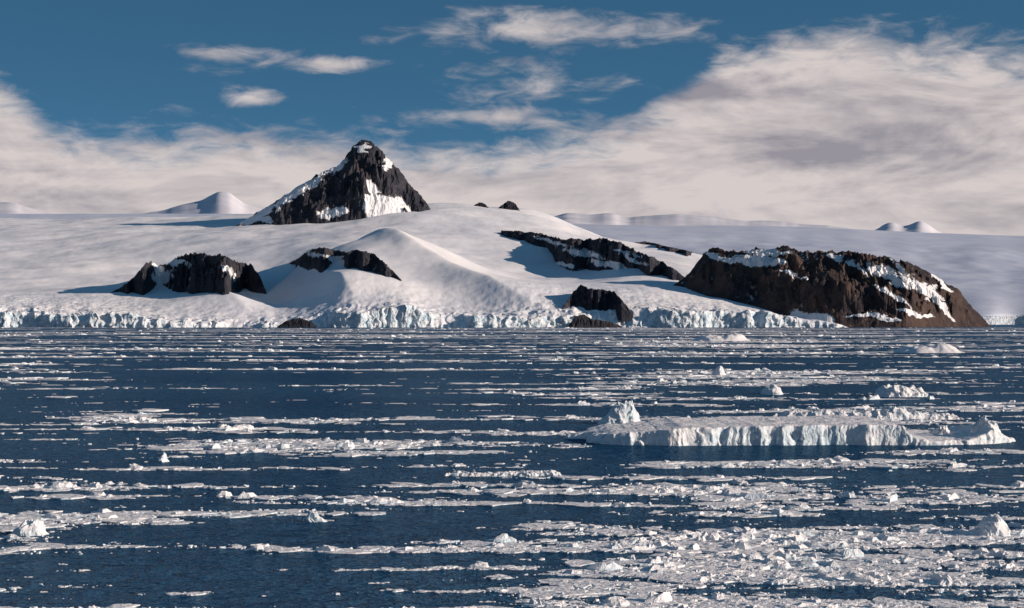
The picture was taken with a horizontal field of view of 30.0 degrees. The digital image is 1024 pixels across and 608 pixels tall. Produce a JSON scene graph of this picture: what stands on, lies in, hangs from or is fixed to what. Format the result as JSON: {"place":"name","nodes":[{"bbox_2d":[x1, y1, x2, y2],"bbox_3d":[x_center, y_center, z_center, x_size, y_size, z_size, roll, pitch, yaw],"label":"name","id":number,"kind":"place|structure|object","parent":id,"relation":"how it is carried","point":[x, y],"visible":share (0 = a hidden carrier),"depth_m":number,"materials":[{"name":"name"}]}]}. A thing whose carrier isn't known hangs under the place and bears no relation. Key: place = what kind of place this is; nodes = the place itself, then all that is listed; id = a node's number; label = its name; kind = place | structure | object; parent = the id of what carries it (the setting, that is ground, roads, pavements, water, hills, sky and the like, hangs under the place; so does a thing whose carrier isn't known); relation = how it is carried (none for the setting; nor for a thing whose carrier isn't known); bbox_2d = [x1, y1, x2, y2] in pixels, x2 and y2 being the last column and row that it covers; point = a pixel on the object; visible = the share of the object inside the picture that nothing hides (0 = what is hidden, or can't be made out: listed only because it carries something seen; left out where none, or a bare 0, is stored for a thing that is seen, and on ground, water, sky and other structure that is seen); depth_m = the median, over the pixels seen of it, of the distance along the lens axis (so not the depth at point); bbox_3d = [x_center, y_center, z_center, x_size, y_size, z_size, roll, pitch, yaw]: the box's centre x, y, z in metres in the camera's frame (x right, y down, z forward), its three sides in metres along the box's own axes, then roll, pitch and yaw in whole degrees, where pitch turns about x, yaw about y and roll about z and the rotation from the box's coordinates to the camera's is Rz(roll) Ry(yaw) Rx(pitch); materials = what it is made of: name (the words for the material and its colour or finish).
{"place":"outdoors","nodes":[
{"label":"outdoors","id":0,"kind":"place"},
{"bbox_2d":[236,139,430,225],"bbox_3d":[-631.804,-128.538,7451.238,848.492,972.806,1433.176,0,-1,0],"label":"rocky mountain peak","id":1,"kind":"structure","parent":0,"point":[364,179],"depth_m":7000.49,"materials":[{"name":"black stone"}]},
{"bbox_2d":[0,203,845,327],"bbox_3d":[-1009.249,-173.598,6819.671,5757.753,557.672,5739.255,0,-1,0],"label":"snow covered coast","id":2,"kind":"structure","parent":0,"point":[457,265],"depth_m":4669.96},
{"bbox_2d":[111,252,265,294],"bbox_3d":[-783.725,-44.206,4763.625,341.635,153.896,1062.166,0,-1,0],"label":"rock outcrop","id":3,"kind":"object","parent":2,"relation":"on","point":[193,273],"visible":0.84,"depth_m":4512.44,"materials":[{"name":"black stone"}]},
{"bbox_2d":[277,317,316,327],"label":"rock outcrop","id":4,"kind":"object","parent":2,"relation":"on","point":[299,322],"visible":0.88,"depth_m":3935.09,"materials":[{"name":"grey stone"}]},
{"bbox_2d":[290,247,401,280],"bbox_3d":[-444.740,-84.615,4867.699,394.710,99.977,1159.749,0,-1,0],"label":"rock outcrop","id":5,"kind":"object","parent":2,"relation":"on","point":[320,260],"visible":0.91,"depth_m":4474.15,"materials":[{"name":"black stone"}]},
{"bbox_2d":[474,202,488,207],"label":"nunatak","id":6,"kind":"structure","parent":2,"relation":"on","point":[480,204],"depth_m":7731.20,"materials":[{"name":"black stone"}]},
{"bbox_2d":[499,201,519,210],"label":"nunatak","id":7,"kind":"structure","parent":2,"relation":"on","point":[509,205],"depth_m":7627.22,"materials":[{"name":"black stone"}]},
{"bbox_2d":[501,230,684,280],"bbox_3d":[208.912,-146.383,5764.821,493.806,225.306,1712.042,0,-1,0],"label":"rock outcrop","id":8,"kind":"object","parent":2,"relation":"on","point":[578,254],"visible":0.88,"depth_m":5607.48,"materials":[{"name":"black stone"}]},
{"bbox_2d":[569,314,621,327],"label":"rock outcrop","id":9,"kind":"object","parent":2,"relation":"on","point":[582,321],"visible":0.83,"depth_m":3935.45,"materials":[{"name":"stone"}]},
{"bbox_2d":[562,285,632,320],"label":"rock outcrop","id":10,"kind":"object","parent":2,"relation":"on","point":[585,298],"visible":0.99,"depth_m":4109.89,"materials":[{"name":"black stone"}]},
{"bbox_2d":[635,241,697,255],"bbox_3d":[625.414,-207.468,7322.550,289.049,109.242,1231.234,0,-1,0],"label":"rock outcrop","id":11,"kind":"object","parent":2,"relation":"on","point":[677,250],"visible":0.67,"depth_m":6876.89,"materials":[{"name":"black stone"}]},
{"bbox_2d":[0,192,940,232],"bbox_3d":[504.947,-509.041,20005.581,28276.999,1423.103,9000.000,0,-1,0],"label":"distant snow hills","id":12,"kind":"structure","parent":0,"point":[222,203],"depth_m":18539.66,"materials":[{"name":"white snow"}]},
{"bbox_2d":[0,325,1023,607],"bbox_3d":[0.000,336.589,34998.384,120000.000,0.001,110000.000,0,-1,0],"label":"sea","id":13,"kind":"structure","parent":0,"point":[152,571],"depth_m":166.45,"materials":[{"name":"liquid"}]},
{"bbox_2d":[12,519,48,535],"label":"iceberg","id":14,"kind":"object","parent":13,"relation":"on","point":[31,527],"visible":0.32,"depth_m":107.27,"materials":[{"name":"white ice"}]},
{"bbox_2d":[158,452,169,461],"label":"iceberg","id":15,"kind":"object","parent":13,"relation":"on","point":[163,458],"visible":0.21,"depth_m":163.48,"materials":[{"name":"white ice"}]},
{"bbox_2d":[306,509,327,521],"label":"iceberg","id":16,"kind":"object","parent":13,"relation":"on","point":[313,516],"visible":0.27,"depth_m":114.51,"materials":[{"name":"white ice"}]},
{"bbox_2d":[444,469,560,476],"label":"ice floe","id":17,"kind":"object","parent":13,"relation":"on","point":[528,473],"visible":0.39,"depth_m":148.50,"materials":[{"name":"white ice"}]},
{"bbox_2d":[0,327,1023,607],"bbox_3d":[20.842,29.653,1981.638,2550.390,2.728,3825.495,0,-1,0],"label":"drift ice","id":18,"kind":"structure","parent":13,"relation":"on","point":[724,555],"depth_m":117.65,"materials":[{"name":"white ice"}]},
{"bbox_2d":[597,400,640,423],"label":"iceberg","id":19,"kind":"object","parent":13,"relation":"on","point":[621,413],"visible":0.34,"depth_m":223.63,"materials":[{"name":"white ice"}]},
{"bbox_2d":[712,366,725,374],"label":"iceberg","id":20,"kind":"object","parent":13,"relation":"on","point":[718,370],"visible":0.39,"depth_m":423.41,"materials":[{"name":"white ice"}]},
{"bbox_2d":[692,332,749,340],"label":"iceberg","id":21,"kind":"object","parent":13,"relation":"on","point":[734,336],"visible":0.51,"depth_m":1172.58,"materials":[{"name":"white ice"}]},
{"bbox_2d":[761,384,782,394],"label":"iceberg","id":22,"kind":"object","parent":13,"relation":"on","point":[772,389],"visible":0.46,"depth_m":314.58,"materials":[{"name":"white ice"}]},
{"bbox_2d":[563,415,1014,445],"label":"tabular iceberg","id":23,"kind":"object","parent":13,"relation":"on","point":[808,430],"visible":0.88,"depth_m":186.17,"materials":[{"name":"white ice"}]},
{"bbox_2d":[970,415,1000,432],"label":"iceberg","id":24,"kind":"object","parent":23,"relation":"part of","point":[982,423],"visible":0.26,"depth_m":191.64,"materials":[{"name":"white ice"}]},
{"bbox_2d":[773,405,970,419],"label":"ice floe","id":25,"kind":"object","parent":13,"relation":"on","point":[887,412],"visible":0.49,"depth_m":234.55,"materials":[{"name":"white ice"}]},
{"bbox_2d":[875,384,927,396],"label":"iceberg","id":26,"kind":"object","parent":13,"relation":"on","point":[887,390],"visible":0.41,"depth_m":305.53,"materials":[{"name":"white ice"}]},
{"bbox_2d":[889,343,964,352],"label":"iceberg","id":27,"kind":"object","parent":13,"relation":"on","point":[936,348],"visible":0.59,"depth_m":735.57,"materials":[{"name":"white ice"}]},
{"bbox_2d":[929,425,950,434],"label":"iceberg","id":28,"kind":"object","parent":13,"relation":"on","point":[943,430],"visible":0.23,"depth_m":196.43,"materials":[{"name":"white ice"}]},
{"bbox_2d":[965,513,1010,535],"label":"iceberg","id":29,"kind":"object","parent":13,"relation":"on","point":[995,524],"visible":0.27,"depth_m":106.75,"materials":[{"name":"white ice"}]},
{"bbox_2d":[0,214,1023,324],"bbox_3d":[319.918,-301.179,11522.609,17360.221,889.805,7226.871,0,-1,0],"label":"distant ice cap","id":30,"kind":"object","parent":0,"point":[984,274],"visible":0.2,"depth_m":12798.71,"materials":[{"name":"white snow"}]},
{"bbox_2d":[0,0,1023,235],"label":"sky","id":31,"kind":"structure","parent":0,"point":[852,114],"materials":[{"name":"blue"}]},
{"bbox_2d":[674,245,990,326],"bbox_3d":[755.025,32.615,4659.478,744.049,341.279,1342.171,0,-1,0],"label":"rocky headland","id":32,"kind":"structure","parent":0,"point":[848,288],"depth_m":4274.56,"materials":[{"name":"brown stone"}]}
]}

